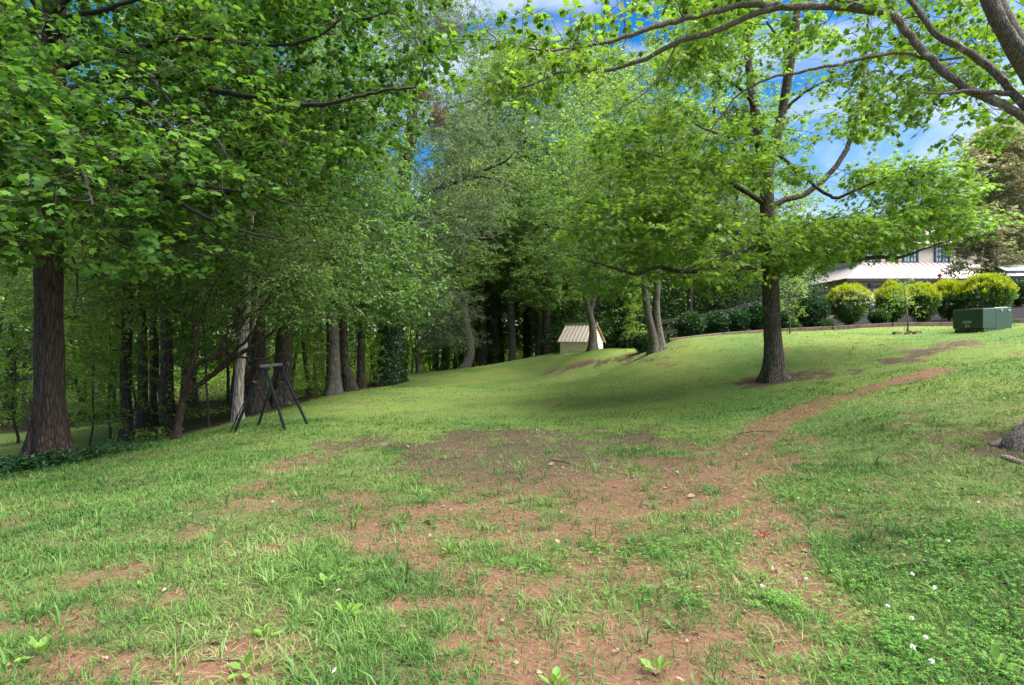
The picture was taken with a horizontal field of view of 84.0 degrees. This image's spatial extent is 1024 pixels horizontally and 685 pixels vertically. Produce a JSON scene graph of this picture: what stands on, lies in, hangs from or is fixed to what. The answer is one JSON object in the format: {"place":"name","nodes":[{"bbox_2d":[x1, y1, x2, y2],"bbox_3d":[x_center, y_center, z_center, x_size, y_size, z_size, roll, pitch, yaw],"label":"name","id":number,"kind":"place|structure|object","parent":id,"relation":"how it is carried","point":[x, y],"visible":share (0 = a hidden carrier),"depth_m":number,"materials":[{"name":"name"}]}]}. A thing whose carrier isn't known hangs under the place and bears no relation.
{"place":"outdoors","nodes":[
{"label":"outdoors","id":0,"kind":"place"},
{"bbox_2d":[0,304,1023,684],"bbox_3d":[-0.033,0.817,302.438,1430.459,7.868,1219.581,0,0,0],"label":"ground","id":1,"kind":"structure","parent":0,"point":[580,366],"depth_m":5.05,"materials":[{"name":"plant"}]},
{"bbox_2d":[0,256,64,394],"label":"woodland tree","id":2,"kind":"object","parent":1,"relation":"on","point":[24,316],"visible":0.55,"depth_m":16.16,"materials":[{"name":"green plant"}]},
{"bbox_2d":[0,279,74,443],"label":"woodland tree","id":3,"kind":"object","parent":1,"relation":"on","point":[14,347],"visible":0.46,"depth_m":16.99,"materials":[{"name":"green plant"}]},
{"bbox_2d":[14,635,66,661],"bbox_3d":[-2.207,1.422,2.664,0.161,0.100,0.157,0,0,0],"label":"plantain","id":4,"kind":"object","parent":1,"relation":"on","point":[42,645],"visible":1,"depth_m":2.68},
{"bbox_2d":[0,44,87,421],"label":"woodland tree","id":5,"kind":"object","parent":1,"relation":"on","point":[7,373],"visible":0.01,"depth_m":28.38,"materials":[{"name":"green plant"}]},
{"bbox_2d":[0,247,119,399],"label":"woodland tree","id":6,"kind":"object","parent":1,"relation":"on","point":[73,371],"visible":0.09,"depth_m":23.09,"materials":[{"name":"green plant"}]},
{"bbox_2d":[0,0,120,424],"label":"woodland tree","id":7,"kind":"object","parent":1,"relation":"on","point":[24,365],"depth_m":26.54,"materials":[{"name":"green plant"}]},
{"bbox_2d":[0,0,122,428],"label":"woodland tree","id":8,"kind":"object","parent":1,"relation":"on","point":[25,423],"depth_m":24.63,"materials":[{"name":"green plant"}]},
{"bbox_2d":[17,175,133,417],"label":"woodland tree","id":9,"kind":"object","parent":1,"relation":"on","point":[76,379],"visible":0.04,"depth_m":27.14,"materials":[{"name":"green plant"}]},
{"bbox_2d":[0,438,162,478],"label":"ground cover","id":10,"kind":"object","parent":1,"relation":"on","point":[12,463],"visible":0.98,"depth_m":8.43,"materials":[{"name":"green plant"}]},
{"bbox_2d":[64,221,148,414],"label":"woodland tree","id":11,"kind":"object","parent":1,"relation":"on","point":[95,367],"visible":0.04,"depth_m":29.37,"materials":[{"name":"green plant"}]},
{"bbox_2d":[64,305,154,446],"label":"woodland tree","id":12,"kind":"object","parent":1,"relation":"on","point":[93,377],"visible":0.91,"depth_m":13.61,"materials":[{"name":"green plant"}]},
{"bbox_2d":[64,215,159,420],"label":"woodland tree","id":13,"kind":"object","parent":1,"relation":"on","point":[132,365],"visible":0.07,"depth_m":22.50,"materials":[{"name":"green plant"}]},
{"bbox_2d":[65,268,169,438],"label":"woodland tree","id":14,"kind":"object","parent":1,"relation":"on","point":[110,371],"visible":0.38,"depth_m":15.13,"materials":[{"name":"green plant"}]},
{"bbox_2d":[25,121,216,428],"bbox_3d":[-10.912,-1.885,16.941,5.462,9.462,10.491,0,0,-26],"label":"woodland tree","id":15,"kind":"object","parent":1,"relation":"on","point":[142,417],"visible":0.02,"depth_m":16.88,"materials":[{"name":"green plant"}]},
{"bbox_2d":[0,108,275,441],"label":"woodland tree","id":16,"kind":"object","parent":1,"relation":"on","point":[125,295],"visible":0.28,"depth_m":12.68,"materials":[{"name":"green plant"}]},
{"bbox_2d":[73,85,222,393],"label":"woodland tree","id":17,"kind":"object","parent":1,"relation":"on","point":[166,339],"visible":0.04,"depth_m":20.82,"materials":[{"name":"green plant"}]},
{"bbox_2d":[79,0,231,403],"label":"woodland tree","id":18,"kind":"object","parent":1,"relation":"on","point":[184,373],"depth_m":30.75,"materials":[{"name":"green plant"}]},
{"bbox_2d":[85,174,236,406],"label":"woodland tree","id":19,"kind":"object","parent":1,"relation":"on","point":[195,402],"visible":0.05,"depth_m":24.09,"materials":[{"name":"green plant"}]},
{"bbox_2d":[66,0,256,419],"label":"woodland tree","id":20,"kind":"object","parent":1,"relation":"on","point":[166,359],"visible":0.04,"depth_m":19.33,"materials":[{"name":"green plant"}]},
{"bbox_2d":[87,172,247,424],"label":"woodland tree","id":21,"kind":"object","parent":1,"relation":"on","point":[153,391],"visible":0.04,"depth_m":17.52,"materials":[{"name":"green plant"}]},
{"bbox_2d":[155,254,240,425],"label":"woodland tree","id":22,"kind":"object","parent":1,"relation":"on","point":[205,347],"visible":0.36,"depth_m":13.93,"materials":[{"name":"green plant"}]},
{"bbox_2d":[157,224,274,408],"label":"woodland tree","id":23,"kind":"object","parent":1,"relation":"on","point":[187,360],"visible":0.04,"depth_m":21.07,"materials":[{"name":"green plant"}]},
{"bbox_2d":[166,101,274,397],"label":"woodland tree","id":24,"kind":"object","parent":1,"relation":"on","point":[246,383],"visible":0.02,"depth_m":18.29,"materials":[{"name":"green plant"}]},
{"bbox_2d":[0,0,489,455],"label":"tulip tree","id":25,"kind":"object","parent":1,"relation":"on","point":[41,136],"visible":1,"depth_m":8.12,"materials":[{"name":"green plant"}]},
{"bbox_2d":[231,208,259,421],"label":"dead tree","id":26,"kind":"object","parent":1,"relation":"on","point":[238,397],"visible":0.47,"depth_m":12.12,"materials":[{"name":"wood"}]},
{"bbox_2d":[228,651,269,678],"bbox_3d":[-1.200,1.418,2.539,0.170,0.104,0.165,0,0,21],"label":"plantain","id":27,"kind":"object","parent":1,"relation":"on","point":[246,660],"visible":1,"depth_m":2.54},
{"bbox_2d":[132,112,373,415],"bbox_3d":[-7.273,-2.099,14.963,5.860,8.472,9.213,0,0,-22],"label":"woodland tree","id":28,"kind":"object","parent":1,"relation":"on","point":[257,398],"visible":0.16,"depth_m":13.92,"materials":[{"name":"green plant"}]},
{"bbox_2d":[170,3,337,403],"bbox_3d":[-11.153,-7.375,24.241,8.445,20.752,7.981,0,0,-26],"label":"woodland tree","id":29,"kind":"object","parent":1,"relation":"on","point":[232,388],"visible":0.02,"depth_m":23.61,"materials":[{"name":"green plant"}]},
{"bbox_2d":[154,206,372,439],"bbox_3d":[-4.788,-0.277,10.183,4.621,4.297,4.011,0,0,0],"label":"crape myrtle","id":30,"kind":"object","parent":1,"relation":"on","point":[305,273],"visible":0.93,"depth_m":9.98,"materials":[{"name":"green plant"}]},
{"bbox_2d":[233,363,308,432],"bbox_3d":[-4.194,0.983,9.924,1.018,1.226,0.764,0,0,16],"label":"leg stand","id":31,"kind":"object","parent":1,"relation":"on","point":[277,366],"visible":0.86,"depth_m":9.69,"materials":[{"name":"black paint"}]},
{"bbox_2d":[162,65,415,408],"bbox_3d":[-6.672,-2.788,15.409,6.378,9.608,9.554,0,0,-24],"label":"woodland tree","id":32,"kind":"object","parent":1,"relation":"on","point":[284,396],"visible":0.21,"depth_m":13.82,"materials":[{"name":"green plant"}]},
{"bbox_2d":[231,55,355,397],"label":"woodland tree","id":33,"kind":"object","parent":1,"relation":"on","point":[309,394],"visible":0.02,"depth_m":19.90,"materials":[{"name":"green plant"}]},
{"bbox_2d":[262,213,327,370],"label":"woodland tree","id":34,"kind":"object","parent":1,"relation":"on","point":[312,356],"visible":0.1,"depth_m":23.22,"materials":[{"name":"green plant"}]},
{"bbox_2d":[291,305,329,398],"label":"woodland tree","id":35,"kind":"object","parent":1,"relation":"on","point":[308,340],"visible":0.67,"depth_m":16.36,"materials":[{"name":"green plant"}]},
{"bbox_2d":[237,1,407,385],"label":"woodland tree","id":36,"kind":"object","parent":1,"relation":"on","point":[351,161],"visible":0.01,"depth_m":24.28,"materials":[{"name":"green plant"}]},
{"bbox_2d":[211,2,454,395],"bbox_3d":[-5.511,-4.433,16.597,6.448,12.524,10.145,0,0,-28],"label":"woodland tree","id":37,"kind":"object","parent":1,"relation":"on","point":[334,386],"visible":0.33,"depth_m":14.69,"materials":[{"name":"green plant"}]},
{"bbox_2d":[306,236,375,379],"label":"woodland tree","id":38,"kind":"object","parent":1,"relation":"on","point":[324,340],"visible":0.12,"depth_m":28.25,"materials":[{"name":"green plant"}]},
{"bbox_2d":[277,107,437,391],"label":"woodland tree","id":39,"kind":"object","parent":1,"relation":"on","point":[349,382],"visible":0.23,"depth_m":16.25,"materials":[{"name":"green plant"}]},
{"bbox_2d":[0,313,728,442],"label":"undergrowth","id":40,"kind":"object","parent":1,"relation":"on","point":[220,397],"visible":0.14,"depth_m":27.33,"materials":[{"name":"green plant"}]},
{"bbox_2d":[353,325,390,387],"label":"woodland tree","id":41,"kind":"object","parent":1,"relation":"on","point":[374,359],"visible":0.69,"depth_m":21.07,"materials":[{"name":"green plant"}]},
{"bbox_2d":[300,166,471,388],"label":"woodland tree","id":42,"kind":"object","parent":1,"relation":"on","point":[362,327],"visible":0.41,"depth_m":18.00,"materials":[{"name":"green plant"}]},
{"bbox_2d":[376,295,446,372],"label":"woodland tree","id":43,"kind":"object","parent":1,"relation":"on","point":[411,349],"visible":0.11,"depth_m":36.70,"materials":[{"name":"green plant"}]},
{"bbox_2d":[0,209,833,390],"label":"woods","id":44,"kind":"object","parent":1,"relation":"on","point":[298,356],"depth_m":64.13,"materials":[{"name":"green plant"}]},
{"bbox_2d":[397,245,451,366],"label":"woodland tree","id":45,"kind":"object","parent":1,"relation":"on","point":[415,357],"visible":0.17,"depth_m":36.29,"materials":[{"name":"green plant"}]},
{"bbox_2d":[398,263,491,373],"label":"grey tree","id":46,"kind":"object","parent":1,"relation":"on","point":[438,337],"visible":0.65,"depth_m":26.45,"materials":[{"name":"green plant"}]},
{"bbox_2d":[339,0,564,386],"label":"ivy clad tree","id":47,"kind":"object","parent":1,"relation":"on","point":[464,123],"visible":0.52,"depth_m":21.55,"materials":[{"name":"green plant"}]},
{"bbox_2d":[370,310,409,385],"bbox_3d":[-5.129,-0.099,23.983,1.662,4.012,1.678,0,0,-23],"label":"ivy","id":48,"kind":"object","parent":47,"relation":"attached to","point":[400,359],"visible":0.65,"depth_m":23.54,"materials":[{"name":"green plant"}]},
{"bbox_2d":[393,79,441,110],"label":"dead branch","id":49,"kind":"object","parent":47,"relation":"attached to","point":[425,94],"visible":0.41,"depth_m":22.48,"materials":[{"name":"brown plant"}]},
{"bbox_2d":[419,101,448,133],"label":"dead branch","id":50,"kind":"object","parent":47,"relation":"attached to","point":[439,120],"visible":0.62,"depth_m":22.18,"materials":[{"name":"brown plant"}]},
{"bbox_2d":[440,267,502,366],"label":"woodland tree","id":51,"kind":"object","parent":1,"relation":"on","point":[475,330],"visible":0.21,"depth_m":35.59,"materials":[{"name":"green plant"}]},
{"bbox_2d":[406,136,538,368],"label":"woodland tree","id":52,"kind":"object","parent":1,"relation":"on","point":[468,359],"visible":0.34,"depth_m":29.95,"materials":[{"name":"green plant"}]},
{"bbox_2d":[440,246,507,365],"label":"woodland tree","id":53,"kind":"object","parent":1,"relation":"on","point":[476,289],"visible":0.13,"depth_m":36.91,"materials":[{"name":"green plant"}]},
{"bbox_2d":[427,101,525,365],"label":"woodland tree","id":54,"kind":"object","parent":1,"relation":"on","point":[472,304],"visible":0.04,"depth_m":38.06,"materials":[{"name":"green plant"}]},
{"bbox_2d":[422,27,553,363],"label":"woodland tree","id":55,"kind":"object","parent":1,"relation":"on","point":[493,117],"visible":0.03,"depth_m":41.43,"materials":[{"name":"green plant"}]},
{"bbox_2d":[431,167,545,365],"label":"woodland tree","id":56,"kind":"object","parent":1,"relation":"on","point":[483,348],"visible":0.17,"depth_m":34.23,"materials":[{"name":"green plant"}]},
{"bbox_2d":[452,245,534,361],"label":"woodland tree","id":57,"kind":"object","parent":1,"relation":"on","point":[500,325],"visible":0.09,"depth_m":39.66,"materials":[{"name":"green plant"}]},
{"bbox_2d":[441,119,558,363],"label":"woodland tree","id":58,"kind":"object","parent":1,"relation":"on","point":[493,325],"visible":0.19,"depth_m":35.25,"materials":[{"name":"green plant"}]},
{"bbox_2d":[418,29,590,357],"bbox_3d":[0.386,-10.136,37.961,13.713,24.318,13.020,0,0,0],"label":"woodland tree","id":59,"kind":"object","parent":1,"relation":"on","point":[519,64],"visible":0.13,"depth_m":35.85,"materials":[{"name":"green plant"}]},
{"bbox_2d":[0,393,1016,684],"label":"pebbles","id":60,"kind":"object","parent":1,"relation":"on","point":[556,559],"visible":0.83,"depth_m":4.11,"materials":[{"name":"stone"}]},
{"bbox_2d":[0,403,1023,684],"bbox_3d":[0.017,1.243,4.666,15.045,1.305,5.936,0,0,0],"label":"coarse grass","id":61,"kind":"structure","parent":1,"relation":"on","point":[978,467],"depth_m":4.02,"materials":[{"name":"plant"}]},
{"bbox_2d":[455,131,568,361],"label":"woodland tree","id":62,"kind":"object","parent":1,"relation":"on","point":[511,329],"visible":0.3,"depth_m":32.82,"materials":[{"name":"green plant"}]},
{"bbox_2d":[1,329,1022,684],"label":"leaf litter","id":63,"kind":"object","parent":1,"relation":"on","point":[655,669],"visible":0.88,"depth_m":4.38,"materials":[{"name":"plant"}]},
{"bbox_2d":[6,353,1023,684],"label":"clover","id":64,"kind":"object","parent":1,"relation":"on","point":[938,645],"visible":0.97,"depth_m":3.31,"materials":[{"name":"plant"}]},
{"bbox_2d":[500,270,564,351],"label":"woodland tree","id":65,"kind":"object","parent":1,"relation":"on","point":[531,328],"visible":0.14,"depth_m":38.77,"materials":[{"name":"green plant"}]},
{"bbox_2d":[490,107,577,355],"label":"woodland tree","id":66,"kind":"object","parent":1,"relation":"on","point":[539,319],"visible":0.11,"depth_m":36.29,"materials":[{"name":"green plant"}]},
{"bbox_2d":[491,145,590,354],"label":"woodland tree","id":67,"kind":"object","parent":1,"relation":"on","point":[544,305],"visible":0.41,"depth_m":30.97,"materials":[{"name":"green plant"}]},
{"bbox_2d":[523,165,615,332],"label":"woodland tree","id":68,"kind":"object","parent":1,"relation":"on","point":[555,312],"visible":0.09,"depth_m":36.87,"materials":[{"name":"green plant"}]},
{"bbox_2d":[508,111,653,351],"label":"forked tree","id":69,"kind":"object","parent":1,"relation":"on","point":[592,345],"visible":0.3,"depth_m":24.50,"materials":[{"name":"green plant"}]},
{"bbox_2d":[557,323,605,353],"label":"garden shed","id":70,"kind":"structure","parent":1,"relation":"on","point":[573,337],"depth_m":27.52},
{"bbox_2d":[555,29,627,323],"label":"woodland tree","id":71,"kind":"object","parent":1,"relation":"on","point":[610,45],"visible":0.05,"depth_m":39.12,"materials":[{"name":"green plant"}]},
{"bbox_2d":[490,19,704,348],"bbox_3d":[5.505,-9.469,34.825,16.293,20.625,12.865,0,0,0],"label":"woodland tree","id":72,"kind":"object","parent":1,"relation":"on","point":[577,91],"visible":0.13,"depth_m":33.19,"materials":[{"name":"green plant"}]},
{"bbox_2d":[612,283,652,339],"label":"woodland tree","id":73,"kind":"object","parent":1,"relation":"on","point":[635,307],"visible":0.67,"depth_m":23.99,"materials":[{"name":"green plant"}]},
{"bbox_2d":[630,332,648,353],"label":"bush","id":74,"kind":"object","parent":1,"relation":"on","point":[640,342],"visible":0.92,"depth_m":21.30,"materials":[{"name":"green plant"}]},
{"bbox_2d":[607,178,685,333],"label":"woodland tree","id":75,"kind":"object","parent":1,"relation":"on","point":[668,307],"visible":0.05,"depth_m":31.91,"materials":[{"name":"green plant"}]},
{"bbox_2d":[640,655,672,669],"bbox_3d":[0.663,1.458,2.582,0.140,0.068,0.157,0,0,0],"label":"plantain","id":76,"kind":"object","parent":1,"relation":"on","point":[659,662],"visible":1,"depth_m":2.60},
{"bbox_2d":[524,26,803,354],"bbox_3d":[4.518,-5.016,17.842,8.508,11.248,8.771,0,0,0],"label":"twin trunked tree","id":77,"kind":"object","parent":1,"relation":"on","point":[657,343],"visible":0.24,"depth_m":16.75,"materials":[{"name":"green plant"}]},
{"bbox_2d":[529,235,836,354],"bbox_3d":[12.211,-2.300,36.474,22.716,8.425,18.258,0,0,0],"label":"thicket","id":78,"kind":"object","parent":1,"relation":"on","point":[753,295],"visible":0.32,"depth_m":32.40,"materials":[{"name":"green plant"}]},
{"bbox_2d":[673,309,707,336],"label":"bush","id":79,"kind":"object","parent":1,"relation":"on","point":[688,319],"visible":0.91,"depth_m":20.62,"materials":[{"name":"green plant"}]},
{"bbox_2d":[652,95,740,311],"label":"woodland tree","id":80,"kind":"object","parent":1,"relation":"on","point":[689,304],"visible":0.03,"depth_m":29.15,"materials":[{"name":"green plant"}]},
{"bbox_2d":[704,309,732,333],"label":"bush","id":81,"kind":"object","parent":1,"relation":"on","point":[719,321],"visible":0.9,"depth_m":20.64,"materials":[{"name":"green plant"}]},
{"bbox_2d":[417,0,1023,451],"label":"overhanging tree","id":82,"kind":"object","parent":1,"relation":"on","point":[1005,30],"visible":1,"depth_m":6.57,"materials":[{"name":"green plant"}]},
{"bbox_2d":[615,0,839,311],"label":"woodland tree","id":83,"kind":"object","parent":1,"relation":"on","point":[748,200],"visible":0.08,"depth_m":31.58,"materials":[{"name":"green plant"}]},
{"bbox_2d":[728,306,751,331],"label":"bush","id":84,"kind":"object","parent":1,"relation":"on","point":[740,318],"visible":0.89,"depth_m":20.64,"materials":[{"name":"green plant"}]},
{"bbox_2d":[687,93,801,306],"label":"woodland tree","id":85,"kind":"object","parent":1,"relation":"on","point":[729,111],"visible":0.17,"depth_m":29.60,"materials":[{"name":"green plant"}]},
{"bbox_2d":[744,300,762,330],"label":"bush","id":86,"kind":"object","parent":1,"relation":"on","point":[755,309],"visible":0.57,"depth_m":20.65,"materials":[{"name":"green plant"}]},
{"bbox_2d":[549,0,1023,382],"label":"sweetgum tree","id":87,"kind":"object","parent":1,"relation":"on","point":[853,241],"visible":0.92,"depth_m":10.95,"materials":[{"name":"green plant"}]},
{"bbox_2d":[780,275,808,333],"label":"sapling","id":88,"kind":"object","parent":1,"relation":"on","point":[795,300],"visible":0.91,"depth_m":17.39,"materials":[{"name":"green plant"}]},
{"bbox_2d":[789,291,832,326],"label":"bush","id":89,"kind":"object","parent":1,"relation":"on","point":[818,307],"visible":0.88,"depth_m":20.95,"materials":[{"name":"green plant"}]},
{"bbox_2d":[661,274,1023,342],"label":"rail fence","id":90,"kind":"object","parent":1,"relation":"on","point":[871,286],"visible":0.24,"depth_m":24.96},
{"bbox_2d":[826,281,875,324],"bbox_3d":[12.562,-1.402,21.184,1.576,1.756,1.593,0,0,0],"label":"bush","id":91,"kind":"object","parent":1,"relation":"on","point":[859,298],"visible":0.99,"depth_m":20.87,"materials":[{"name":"green plant"}]},
{"bbox_2d":[832,323,891,329],"bbox_3d":[12.050,-0.538,19.625,1.895,0.277,0.170,0,0,7],"label":"edging timber","id":92,"kind":"object","parent":1,"relation":"on","point":[862,326],"visible":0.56,"depth_m":19.54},
{"bbox_2d":[866,306,892,323],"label":"bush","id":93,"kind":"object","parent":1,"relation":"on","point":[878,315],"visible":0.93,"depth_m":20.52,"materials":[{"name":"green plant"}]},
{"bbox_2d":[874,279,912,322],"bbox_3d":[14.290,-1.512,21.413,1.304,1.808,1.235,0,0,43],"label":"bush","id":94,"kind":"object","parent":1,"relation":"on","point":[882,295],"visible":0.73,"depth_m":21.16,"materials":[{"name":"green plant"}]},
{"bbox_2d":[785,230,1023,315],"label":"house","id":95,"kind":"structure","parent":1,"relation":"on","point":[926,265],"depth_m":49.44,"materials":[{"name":"white"}]},
{"bbox_2d":[881,275,929,331],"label":"sapling","id":96,"kind":"object","parent":1,"relation":"on","point":[904,294],"visible":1,"depth_m":16.46,"materials":[{"name":"green plant"}]},
{"bbox_2d":[892,322,952,326],"bbox_3d":[13.950,-0.602,19.350,1.895,0.188,0.170,0,0,9],"label":"edging timber","id":97,"kind":"object","parent":1,"relation":"on","point":[923,324],"visible":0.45,"depth_m":19.27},
{"bbox_2d":[904,281,942,321],"bbox_3d":[15.388,-1.484,21.400,1.415,1.709,1.356,0,0,0],"label":"bush","id":98,"kind":"object","parent":1,"relation":"on","point":[932,301],"visible":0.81,"depth_m":21.09,"materials":[{"name":"green plant"}]},
{"bbox_2d":[933,278,969,321],"bbox_3d":[16.592,-1.623,21.604,1.342,1.771,1.469,0,0,0],"label":"bush","id":99,"kind":"object","parent":1,"relation":"on","point":[951,292],"visible":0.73,"depth_m":21.32,"materials":[{"name":"green plant"}]},
{"bbox_2d":[932,122,1023,302],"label":"magnolia tree","id":100,"kind":"object","parent":1,"relation":"on","point":[1007,164],"visible":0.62,"depth_m":31.96,"materials":[{"name":"green plant"}]},
{"bbox_2d":[953,307,1011,332],"bbox_3d":[12.785,-0.411,15.495,1.120,1.100,0.920,0,0,-15],"label":"electrical transformer","id":101,"kind":"object","parent":1,"relation":"on","point":[980,319],"visible":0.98,"depth_m":15.15,"materials":[{"name":"green paint"}]},
{"bbox_2d":[958,272,1020,308],"bbox_3d":[17.378,-1.663,20.823,1.934,1.897,1.791,0,0,16],"label":"bush","id":102,"kind":"object","parent":1,"relation":"on","point":[983,287],"visible":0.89,"depth_m":20.38,"materials":[{"name":"green plant"}]},
{"bbox_2d":[982,643,1015,672],"bbox_3d":[2.194,1.422,2.552,0.134,0.090,0.143,0,0,0],"label":"plantain","id":103,"kind":"object","parent":1,"relation":"on","point":[994,651],"visible":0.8,"depth_m":2.59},
{"bbox_2d":[1012,278,1023,306],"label":"bush","id":104,"kind":"object","parent":1,"relation":"on","point":[1019,301],"visible":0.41,"depth_m":23.75,"materials":[{"name":"green plant"}]},
{"bbox_2d":[0,352,1023,684],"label":"grass","id":105,"kind":"structure","parent":0,"point":[932,612],"depth_m":3.88,"materials":[{"name":"plant"}]},
{"bbox_2d":[0,387,1023,684],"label":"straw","id":106,"kind":"object","parent":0,"point":[512,579],"visible":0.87,"depth_m":3.42,"materials":[{"name":"plant"}]},
{"bbox_2d":[3,0,1023,342],"label":"sky","id":107,"kind":"structure","parent":0,"point":[826,155],"materials":[{"name":"blue"}]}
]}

